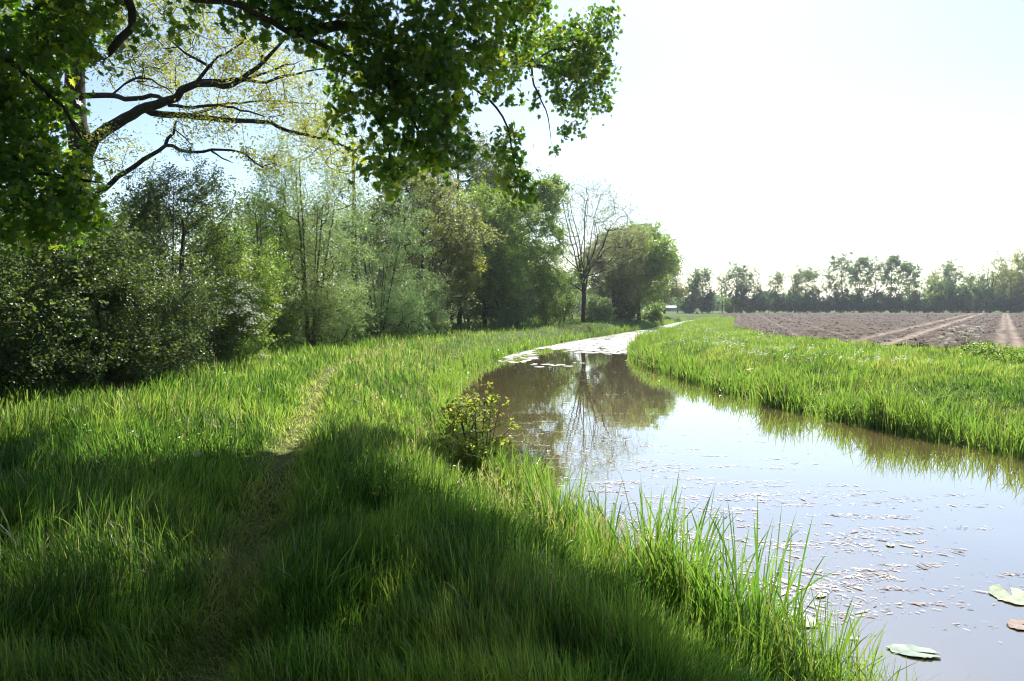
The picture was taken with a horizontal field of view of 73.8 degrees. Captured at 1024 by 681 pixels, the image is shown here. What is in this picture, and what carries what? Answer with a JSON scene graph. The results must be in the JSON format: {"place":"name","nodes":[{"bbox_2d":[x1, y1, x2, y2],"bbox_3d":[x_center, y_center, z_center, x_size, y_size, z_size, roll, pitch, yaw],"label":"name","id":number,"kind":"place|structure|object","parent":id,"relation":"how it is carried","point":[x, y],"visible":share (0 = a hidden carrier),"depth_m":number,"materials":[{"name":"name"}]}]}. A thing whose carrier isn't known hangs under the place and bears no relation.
{"place":"outdoors","nodes":[
{"label":"outdoors","id":0,"kind":"place"},
{"bbox_2d":[0,306,1023,680],"bbox_3d":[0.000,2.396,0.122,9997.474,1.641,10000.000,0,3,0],"label":"ground","id":1,"kind":"structure","parent":0,"point":[276,456],"depth_m":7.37,"materials":[{"name":"plant"}]},
{"bbox_2d":[0,483,103,580],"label":"grass tussock","id":2,"kind":"object","parent":1,"relation":"on","point":[33,523],"depth_m":4.31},
{"bbox_2d":[0,174,175,398],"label":"shrub","id":3,"kind":"object","parent":1,"relation":"on","point":[30,365],"visible":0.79,"depth_m":11.92,"materials":[{"name":"green plant"}]},
{"bbox_2d":[2,158,232,386],"bbox_3d":[-8.608,-1.224,14.628,5.228,4.777,5.009,0,3,0],"label":"shrub","id":4,"kind":"object","parent":1,"relation":"on","point":[170,334],"visible":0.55,"depth_m":14.03,"materials":[{"name":"green plant"}]},
{"bbox_2d":[50,171,191,326],"bbox_3d":[-15.817,-3.031,27.283,6.129,6.968,5.904,-1,3,-12],"label":"shrub","id":5,"kind":"object","parent":1,"relation":"on","point":[107,209],"visible":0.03,"depth_m":27.11,"materials":[{"name":"green plant"}]},
{"bbox_2d":[110,523,236,583],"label":"grass tussock","id":6,"kind":"object","parent":1,"relation":"on","point":[176,555],"depth_m":4.18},
{"bbox_2d":[100,135,250,363],"bbox_3d":[-9.189,-2.391,18.625,4.080,6.648,4.061,-2,4,-39],"label":"shrub","id":7,"kind":"object","parent":1,"relation":"on","point":[153,201],"visible":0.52,"depth_m":18.55,"materials":[{"name":"green plant"}]},
{"bbox_2d":[102,158,255,336],"bbox_3d":[-13.126,-3.408,28.115,6.721,7.641,6.475,2,4,34],"label":"shrub","id":8,"kind":"object","parent":1,"relation":"on","point":[213,214],"visible":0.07,"depth_m":27.38,"materials":[{"name":"green plant"}]},
{"bbox_2d":[9,0,372,328],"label":"oak tree","id":9,"kind":"object","parent":1,"relation":"on","point":[96,137],"visible":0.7,"depth_m":20.25,"materials":[{"name":"green plant"}]},
{"bbox_2d":[167,203,300,359],"bbox_3d":[-8.213,-1.576,20.041,4.686,4.877,5.378,0,3,0],"label":"shrub","id":10,"kind":"object","parent":1,"relation":"on","point":[253,324],"visible":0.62,"depth_m":19.77,"materials":[{"name":"green plant"}]},
{"bbox_2d":[198,201,300,329],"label":"tree","id":11,"kind":"object","parent":1,"relation":"on","point":[249,234],"visible":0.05,"depth_m":32.79,"materials":[{"name":"green plant"}]},
{"bbox_2d":[221,178,311,348],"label":"shrub","id":12,"kind":"object","parent":1,"relation":"on","point":[285,248],"visible":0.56,"depth_m":25.21,"materials":[{"name":"green plant"}]},
{"bbox_2d":[216,180,359,334],"bbox_3d":[-12.754,-4.485,37.354,7.876,8.955,7.588,0,3,5],"label":"shrub","id":13,"kind":"object","parent":1,"relation":"on","point":[323,258],"visible":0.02,"depth_m":37.54,"materials":[{"name":"green plant"}]},
{"bbox_2d":[233,116,383,346],"bbox_3d":[-8.127,-4.190,27.374,6.214,9.412,5.660,0,3,0],"label":"willow","id":14,"kind":"object","parent":1,"relation":"on","point":[317,313],"visible":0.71,"depth_m":26.79,"materials":[{"name":"green plant"}]},
{"bbox_2d":[0,0,625,272],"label":"maple tree","id":15,"kind":"object","parent":1,"relation":"on","point":[441,61],"visible":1,"depth_m":10.03,"materials":[{"name":"green plant"}]},
{"bbox_2d":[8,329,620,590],"bbox_3d":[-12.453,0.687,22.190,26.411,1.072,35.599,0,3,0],"label":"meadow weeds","id":16,"kind":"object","parent":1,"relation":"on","point":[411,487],"visible":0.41,"depth_m":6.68,"materials":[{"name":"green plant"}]},
{"bbox_2d":[217,526,411,621],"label":"grass tussock","id":17,"kind":"object","parent":1,"relation":"on","point":[330,582],"depth_m":3.69,"materials":[{"name":"plant"}]},
{"bbox_2d":[296,213,368,329],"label":"tree","id":18,"kind":"object","parent":1,"relation":"on","point":[334,265],"visible":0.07,"depth_m":43.27,"materials":[{"name":"green plant"}]},
{"bbox_2d":[246,68,454,330],"bbox_3d":[-10.095,-8.414,42.711,10.894,16.270,12.073,2,4,40],"label":"tree","id":19,"kind":"object","parent":1,"relation":"on","point":[352,175],"visible":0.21,"depth_m":41.75,"materials":[{"name":"green plant"}]},
{"bbox_2d":[283,600,418,680],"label":"grass tussock","id":20,"kind":"object","parent":1,"relation":"on","point":[352,636],"depth_m":3.06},
{"bbox_2d":[319,216,396,326],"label":"tree","id":21,"kind":"object","parent":1,"relation":"on","point":[358,272],"visible":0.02,"depth_m":49.21,"materials":[{"name":"green plant"}]},
{"bbox_2d":[321,173,447,338],"bbox_3d":[-6.576,-4.176,33.785,6.396,8.740,5.798,-1,3,-27],"label":"willow","id":22,"kind":"object","parent":1,"relation":"on","point":[386,312],"visible":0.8,"depth_m":33.60,"materials":[{"name":"green plant"}]},
{"bbox_2d":[360,201,438,319],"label":"tree","id":23,"kind":"object","parent":1,"relation":"on","point":[406,249],"visible":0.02,"depth_m":51.14,"materials":[{"name":"green plant"}]},
{"bbox_2d":[345,507,461,579],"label":"grass tussock","id":24,"kind":"object","parent":1,"relation":"on","point":[373,532],"depth_m":4.18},
{"bbox_2d":[367,256,461,333],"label":"shrub","id":25,"kind":"object","parent":1,"relation":"on","point":[434,314],"visible":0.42,"depth_m":38.57,"materials":[{"name":"green plant"}]},
{"bbox_2d":[349,162,506,316],"bbox_3d":[-5.418,-5.967,44.693,10.262,11.067,9.239,0,3,0],"label":"tree","id":26,"kind":"object","parent":1,"relation":"on","point":[459,234],"visible":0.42,"depth_m":42.70,"materials":[{"name":"green plant"}]},
{"bbox_2d":[412,205,491,328],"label":"tree","id":27,"kind":"object","parent":1,"relation":"on","point":[473,284],"visible":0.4,"depth_m":45.82,"materials":[{"name":"green plant"}]},
{"bbox_2d":[397,118,527,324],"bbox_3d":[-4.399,-10.135,58.097,11.662,18.080,11.040,0,3,0],"label":"tree","id":28,"kind":"object","parent":1,"relation":"on","point":[482,148],"visible":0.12,"depth_m":56.76,"materials":[{"name":"green plant"}]},
{"bbox_2d":[437,262,492,323],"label":"shrub","id":29,"kind":"object","parent":1,"relation":"on","point":[456,314],"visible":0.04,"depth_m":61.55,"materials":[{"name":"green plant"}]},
{"bbox_2d":[436,381,530,482],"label":"alder sapling","id":30,"kind":"object","parent":1,"relation":"on","point":[458,413],"visible":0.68,"depth_m":9.23,"materials":[{"name":"green plant"}]},
{"bbox_2d":[425,176,545,326],"bbox_3d":[-2.006,-6.521,51.603,9.262,11.422,8.428,0,3,0],"label":"tree","id":31,"kind":"object","parent":1,"relation":"on","point":[507,249],"visible":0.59,"depth_m":50.22,"materials":[{"name":"green plant"}]},
{"bbox_2d":[335,323,666,571],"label":"grass seed heads","id":32,"kind":"object","parent":1,"relation":"on","point":[495,475],"depth_m":7.67,"materials":[{"name":"plant"}]},
{"bbox_2d":[460,261,544,326],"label":"shrub","id":33,"kind":"object","parent":1,"relation":"on","point":[515,316],"visible":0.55,"depth_m":51.90,"materials":[{"name":"green plant"}]},
{"bbox_2d":[452,160,583,324],"bbox_3d":[0.081,-8.159,57.953,9.550,14.148,11.493,3,4,45],"label":"tree","id":34,"kind":"object","parent":1,"relation":"on","point":[547,187],"visible":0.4,"depth_m":56.97,"materials":[{"name":"green plant"}]},
{"bbox_2d":[518,266,578,324],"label":"shrub","id":35,"kind":"object","parent":1,"relation":"on","point":[555,314],"visible":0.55,"depth_m":59.27,"materials":[{"name":"green plant"}]},
{"bbox_2d":[536,241,575,316],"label":"tree","id":36,"kind":"object","parent":1,"relation":"on","point":[559,266],"visible":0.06,"depth_m":76.83,"materials":[{"name":"green plant"}]},
{"bbox_2d":[520,458,602,528],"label":"sedge clump","id":37,"kind":"object","parent":1,"relation":"on","point":[543,495],"visible":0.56,"depth_m":7.19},
{"bbox_2d":[551,261,592,322],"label":"tree","id":38,"kind":"object","parent":1,"relation":"on","point":[577,284],"visible":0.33,"depth_m":67.59,"materials":[{"name":"green plant"}]},
{"bbox_2d":[559,261,594,318],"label":"shrub","id":39,"kind":"object","parent":1,"relation":"on","point":[577,306],"visible":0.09,"depth_m":82.13,"materials":[{"name":"green plant"}]},
{"bbox_2d":[523,168,661,322],"bbox_3d":[6.905,-8.879,65.460,13.623,14.803,14.371,-1,3,-25],"label":"tree","id":40,"kind":"object","parent":1,"relation":"on","point":[584,275],"visible":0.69,"depth_m":64.83,"materials":[{"name":"brown plant"}]},
{"bbox_2d":[542,480,652,556],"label":"sedge clump","id":41,"kind":"object","parent":1,"relation":"on","point":[612,519],"visible":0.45,"depth_m":6.25,"materials":[{"name":"plant"}]},
{"bbox_2d":[585,294,618,322],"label":"shrub","id":42,"kind":"object","parent":1,"relation":"on","point":[602,306],"visible":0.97,"depth_m":67.53,"materials":[{"name":"green plant"}]},
{"bbox_2d":[572,220,657,320],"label":"tree","id":43,"kind":"object","parent":1,"relation":"on","point":[630,269],"visible":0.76,"depth_m":74.23,"materials":[{"name":"green plant"}]},
{"bbox_2d":[605,289,646,319],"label":"shrub","id":44,"kind":"object","parent":1,"relation":"on","point":[622,311],"visible":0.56,"depth_m":78.59,"materials":[{"name":"green plant"}]},
{"bbox_2d":[570,467,716,586],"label":"sedge clump","id":45,"kind":"object","parent":1,"relation":"on","point":[648,521],"visible":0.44,"depth_m":5.75,"materials":[{"name":"plant"}]},
{"bbox_2d":[601,217,686,319],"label":"tree","id":46,"kind":"object","parent":1,"relation":"on","point":[663,254],"visible":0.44,"depth_m":78.30,"materials":[{"name":"green plant"}]},
{"bbox_2d":[640,301,666,321],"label":"shrub","id":47,"kind":"object","parent":1,"relation":"on","point":[655,313],"visible":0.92,"depth_m":85.12,"materials":[{"name":"green plant"}]},
{"bbox_2d":[648,257,688,315],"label":"tree","id":48,"kind":"object","parent":1,"relation":"on","point":[678,290],"visible":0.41,"depth_m":106.89,"materials":[{"name":"green plant"}]},
{"bbox_2d":[368,276,1006,310],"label":"distant woodland","id":49,"kind":"object","parent":1,"relation":"on","point":[719,307],"visible":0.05,"depth_m":238.48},
{"bbox_2d":[675,278,701,313],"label":"shrub","id":50,"kind":"object","parent":1,"relation":"on","point":[689,304],"visible":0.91,"depth_m":146.58,"materials":[{"name":"green plant"}]},
{"bbox_2d":[614,486,766,612],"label":"sedge clump","id":51,"kind":"object","parent":1,"relation":"on","point":[672,545],"visible":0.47,"depth_m":5.30,"materials":[{"name":"plant"}]},
{"bbox_2d":[412,317,970,680],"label":"waterside grass","id":52,"kind":"structure","parent":1,"relation":"on","point":[449,383],"depth_m":5.64,"materials":[{"name":"plant"}]},
{"bbox_2d":[684,265,705,312],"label":"tree","id":53,"kind":"object","parent":1,"relation":"on","point":[697,276],"visible":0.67,"depth_m":149.26,"materials":[{"name":"green plant"}]},
{"bbox_2d":[694,266,713,312],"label":"tree","id":54,"kind":"object","parent":1,"relation":"on","point":[706,277],"visible":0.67,"depth_m":149.87,"materials":[{"name":"green plant"}]},
{"bbox_2d":[696,287,721,313],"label":"shrub","id":55,"kind":"object","parent":1,"relation":"on","point":[708,302],"visible":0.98,"depth_m":145.79,"materials":[{"name":"green plant"}]},
{"bbox_2d":[715,270,730,312],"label":"tree","id":56,"kind":"object","parent":1,"relation":"on","point":[720,280],"visible":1,"depth_m":155.62,"materials":[{"name":"green plant"}]},
{"bbox_2d":[722,289,743,312],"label":"shrub","id":57,"kind":"object","parent":1,"relation":"on","point":[729,306],"visible":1,"depth_m":156.03,"materials":[{"name":"green plant"}]},
{"bbox_2d":[724,260,750,311],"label":"tree","id":58,"kind":"object","parent":1,"relation":"on","point":[739,270],"visible":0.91,"depth_m":157.54,"materials":[{"name":"green plant"}]},
{"bbox_2d":[734,279,759,312],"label":"shrub","id":59,"kind":"object","parent":1,"relation":"on","point":[748,307],"visible":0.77,"depth_m":155.39,"materials":[{"name":"green plant"}]},
{"bbox_2d":[662,506,832,638],"bbox_3d":[1.564,1.719,4.949,1.079,0.978,1.105,0,3,0],"label":"sedge clump","id":60,"kind":"object","parent":1,"relation":"on","point":[740,578],"visible":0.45,"depth_m":4.91,"materials":[{"name":"plant"}]},
{"bbox_2d":[747,266,763,312],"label":"tree","id":61,"kind":"object","parent":1,"relation":"on","point":[751,275],"visible":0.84,"depth_m":159.37,"materials":[{"name":"green plant"}]},
{"bbox_2d":[685,500,827,657],"bbox_3d":[1.663,1.647,4.554,0.981,1.161,1.106,2,3,28],"label":"sedge clump","id":62,"kind":"object","parent":1,"relation":"on","point":[757,586],"visible":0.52,"depth_m":4.53,"materials":[{"name":"plant"}]},
{"bbox_2d":[749,287,774,312],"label":"shrub","id":63,"kind":"object","parent":1,"relation":"on","point":[760,299],"visible":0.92,"depth_m":154.56,"materials":[{"name":"green plant"}]},
{"bbox_2d":[766,269,786,312],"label":"tree","id":64,"kind":"object","parent":1,"relation":"on","point":[778,276],"visible":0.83,"depth_m":160.45,"materials":[{"name":"green plant"}]},
{"bbox_2d":[763,288,790,312],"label":"shrub","id":65,"kind":"object","parent":1,"relation":"on","point":[775,306],"visible":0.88,"depth_m":157.08,"materials":[{"name":"green plant"}]},
{"bbox_2d":[777,290,800,312],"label":"shrub","id":66,"kind":"object","parent":1,"relation":"on","point":[789,308],"visible":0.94,"depth_m":156.56,"materials":[{"name":"green plant"}]},
{"bbox_2d":[657,322,929,365],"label":"white wildflowers","id":67,"kind":"object","parent":1,"relation":"on","point":[895,359],"visible":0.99,"depth_m":22.28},
{"bbox_2d":[783,260,810,312],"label":"tree","id":68,"kind":"object","parent":1,"relation":"on","point":[795,281],"visible":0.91,"depth_m":160.25,"materials":[{"name":"green plant"}]},
{"bbox_2d":[791,291,810,312],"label":"shrub","id":69,"kind":"object","parent":1,"relation":"on","point":[801,306],"visible":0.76,"depth_m":158.16,"materials":[{"name":"green plant"}]},
{"bbox_2d":[788,263,824,300],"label":"tree","id":70,"kind":"object","parent":1,"relation":"on","point":[813,275],"visible":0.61,"depth_m":161.41,"materials":[{"name":"green plant"}]},
{"bbox_2d":[803,284,824,312],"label":"shrub","id":71,"kind":"object","parent":1,"relation":"on","point":[812,307],"visible":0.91,"depth_m":157.88,"materials":[{"name":"green plant"}]},
{"bbox_2d":[769,583,873,680],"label":"sedge clump","id":72,"kind":"object","parent":1,"relation":"on","point":[846,638],"visible":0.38,"depth_m":4.22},
{"bbox_2d":[623,315,1023,458],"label":"waterside grass","id":73,"kind":"structure","parent":1,"relation":"on","point":[770,387],"depth_m":14.49,"materials":[{"name":"plant"}]},
{"bbox_2d":[815,294,837,312],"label":"shrub","id":74,"kind":"object","parent":1,"relation":"on","point":[826,302],"visible":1,"depth_m":156.70,"materials":[{"name":"green plant"}]},
{"bbox_2d":[820,267,837,298],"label":"tree","id":75,"kind":"object","parent":1,"relation":"on","point":[829,285],"visible":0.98,"depth_m":161.12,"materials":[{"name":"green plant"}]},
{"bbox_2d":[826,249,857,292],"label":"tree","id":76,"kind":"object","parent":1,"relation":"on","point":[842,275],"visible":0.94,"depth_m":160.47,"materials":[{"name":"green plant"}]},
{"bbox_2d":[829,283,854,312],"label":"shrub","id":77,"kind":"object","parent":1,"relation":"on","point":[843,304],"visible":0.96,"depth_m":156.53,"materials":[{"name":"green plant"}]},
{"bbox_2d":[793,637,905,680],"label":"sedge clump","id":78,"kind":"object","parent":1,"relation":"on","point":[851,667],"visible":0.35,"depth_m":4.00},
{"bbox_2d":[845,290,868,312],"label":"shrub","id":79,"kind":"object","parent":1,"relation":"on","point":[855,306],"visible":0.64,"depth_m":157.62,"materials":[{"name":"green plant"}]},
{"bbox_2d":[848,254,875,312],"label":"tree","id":80,"kind":"object","parent":1,"relation":"on","point":[864,262],"visible":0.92,"depth_m":160.34,"materials":[{"name":"green plant"}]},
{"bbox_2d":[857,291,880,312],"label":"shrub","id":81,"kind":"object","parent":1,"relation":"on","point":[869,308],"visible":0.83,"depth_m":157.98,"materials":[{"name":"green plant"}]},
{"bbox_2d":[864,253,887,312],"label":"tree","id":82,"kind":"object","parent":1,"relation":"on","point":[878,267],"visible":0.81,"depth_m":161.55,"materials":[{"name":"green plant"}]},
{"bbox_2d":[869,287,898,312],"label":"shrub","id":83,"kind":"object","parent":1,"relation":"on","point":[879,295],"visible":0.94,"depth_m":158.02,"materials":[{"name":"green plant"}]},
{"bbox_2d":[880,252,907,312],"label":"tree","id":84,"kind":"object","parent":1,"relation":"on","point":[888,268],"visible":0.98,"depth_m":160.35,"materials":[{"name":"green plant"}]},
{"bbox_2d":[886,289,909,312],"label":"shrub","id":85,"kind":"object","parent":1,"relation":"on","point":[898,306],"visible":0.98,"depth_m":156.69,"materials":[{"name":"green plant"}]},
{"bbox_2d":[900,260,923,312],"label":"tree","id":86,"kind":"object","parent":1,"relation":"on","point":[908,271],"visible":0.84,"depth_m":160.88,"materials":[{"name":"green plant"}]},
{"bbox_2d":[900,290,927,312],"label":"shrub","id":87,"kind":"object","parent":1,"relation":"on","point":[913,301],"visible":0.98,"depth_m":156.58,"materials":[{"name":"green plant"}]},
{"bbox_2d":[921,266,950,293],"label":"tree","id":88,"kind":"object","parent":1,"relation":"on","point":[931,277],"visible":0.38,"depth_m":163.68,"materials":[{"name":"green plant"}]},
{"bbox_2d":[921,278,951,312],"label":"shrub","id":89,"kind":"object","parent":1,"relation":"on","point":[936,307],"visible":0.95,"depth_m":156.91,"materials":[{"name":"green plant"}]},
{"bbox_2d":[933,275,970,312],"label":"shrub","id":90,"kind":"object","parent":1,"relation":"on","point":[956,304],"visible":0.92,"depth_m":155.14,"materials":[{"name":"green plant"}]},
{"bbox_2d":[937,257,966,290],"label":"tree","id":91,"kind":"object","parent":1,"relation":"on","point":[947,269],"visible":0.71,"depth_m":161.80,"materials":[{"name":"green plant"}]},
{"bbox_2d":[948,325,981,350],"bbox_3d":[15.674,-0.035,23.519,0.933,1.023,0.896,0,3,0],"label":"cow parsley","id":92,"kind":"object","parent":1,"relation":"on","point":[975,335],"visible":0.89,"depth_m":23.45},
{"bbox_2d":[957,279,983,312],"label":"shrub","id":93,"kind":"object","parent":1,"relation":"on","point":[971,304],"visible":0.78,"depth_m":155.38,"materials":[{"name":"green plant"}]},
{"bbox_2d":[955,339,996,356],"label":"nettle clump","id":94,"kind":"object","parent":1,"relation":"on","point":[969,345],"visible":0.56,"depth_m":21.29,"materials":[{"name":"green plant"}]},
{"bbox_2d":[960,271,996,311],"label":"tree","id":95,"kind":"object","parent":1,"relation":"on","point":[970,278],"visible":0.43,"depth_m":167.11,"materials":[{"name":"green plant"}]},
{"bbox_2d":[973,283,1012,312],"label":"shrub","id":96,"kind":"object","parent":1,"relation":"on","point":[985,295],"visible":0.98,"depth_m":153.82,"materials":[{"name":"green plant"}]},
{"bbox_2d":[973,247,1014,312],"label":"tree","id":97,"kind":"object","parent":1,"relation":"on","point":[983,270],"visible":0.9,"depth_m":159.04,"materials":[{"name":"green plant"}]},
{"bbox_2d":[966,341,1023,362],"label":"nettle clump","id":98,"kind":"object","parent":1,"relation":"on","point":[998,356],"visible":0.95,"depth_m":19.19,"materials":[{"name":"green plant"}]},
{"bbox_2d":[988,246,1023,310],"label":"tree","id":99,"kind":"object","parent":1,"relation":"on","point":[1020,266],"visible":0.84,"depth_m":157.45,"materials":[{"name":"green plant"}]},
{"bbox_2d":[994,288,1023,312],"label":"shrub","id":100,"kind":"object","parent":1,"relation":"on","point":[1015,305],"visible":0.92,"depth_m":152.75,"materials":[{"name":"green plant"}]},
{"bbox_2d":[0,0,1023,305],"label":"sky","id":101,"kind":"structure","parent":0,"point":[770,135],"materials":[{"name":"white"}]},
{"bbox_2d":[455,320,1023,680],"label":"water","id":102,"kind":"structure","parent":0,"point":[654,416],"depth_m":9.21,"materials":[{"name":"liquid"}]},
{"bbox_2d":[498,320,690,366],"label":"floating algae","id":103,"kind":"object","parent":102,"relation":"on","point":[618,343],"visible":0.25,"depth_m":41.90,"materials":[{"name":"plant"}]},
{"bbox_2d":[480,350,1023,651],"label":"floating leaf litter","id":104,"kind":"object","parent":102,"relation":"on","point":[820,584],"visible":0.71,"depth_m":7.02,"materials":[{"name":"plant"}]},
{"bbox_2d":[886,644,940,657],"bbox_3d":[2.847,2.198,4.835,0.357,0.015,0.197,1,3,17],"label":"lily pad","id":105,"kind":"object","parent":102,"relation":"on","point":[903,648],"visible":0.98,"depth_m":4.84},
{"bbox_2d":[988,584,1023,604],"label":"lily pad","id":106,"kind":"object","parent":102,"relation":"on","point":[999,592],"visible":1,"depth_m":5.78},
{"bbox_2d":[1006,619,1023,629],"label":"lily pad","id":107,"kind":"object","parent":102,"relation":"on","point":[1013,623],"visible":1,"depth_m":5.25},
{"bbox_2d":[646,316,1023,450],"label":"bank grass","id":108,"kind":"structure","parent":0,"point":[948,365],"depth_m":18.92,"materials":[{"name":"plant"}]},
{"bbox_2d":[719,313,1023,349],"bbox_3d":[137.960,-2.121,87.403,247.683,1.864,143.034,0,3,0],"label":"field","id":109,"kind":"structure","parent":0,"point":[1006,331],"depth_m":51.07,"materials":[{"name":"soil"}]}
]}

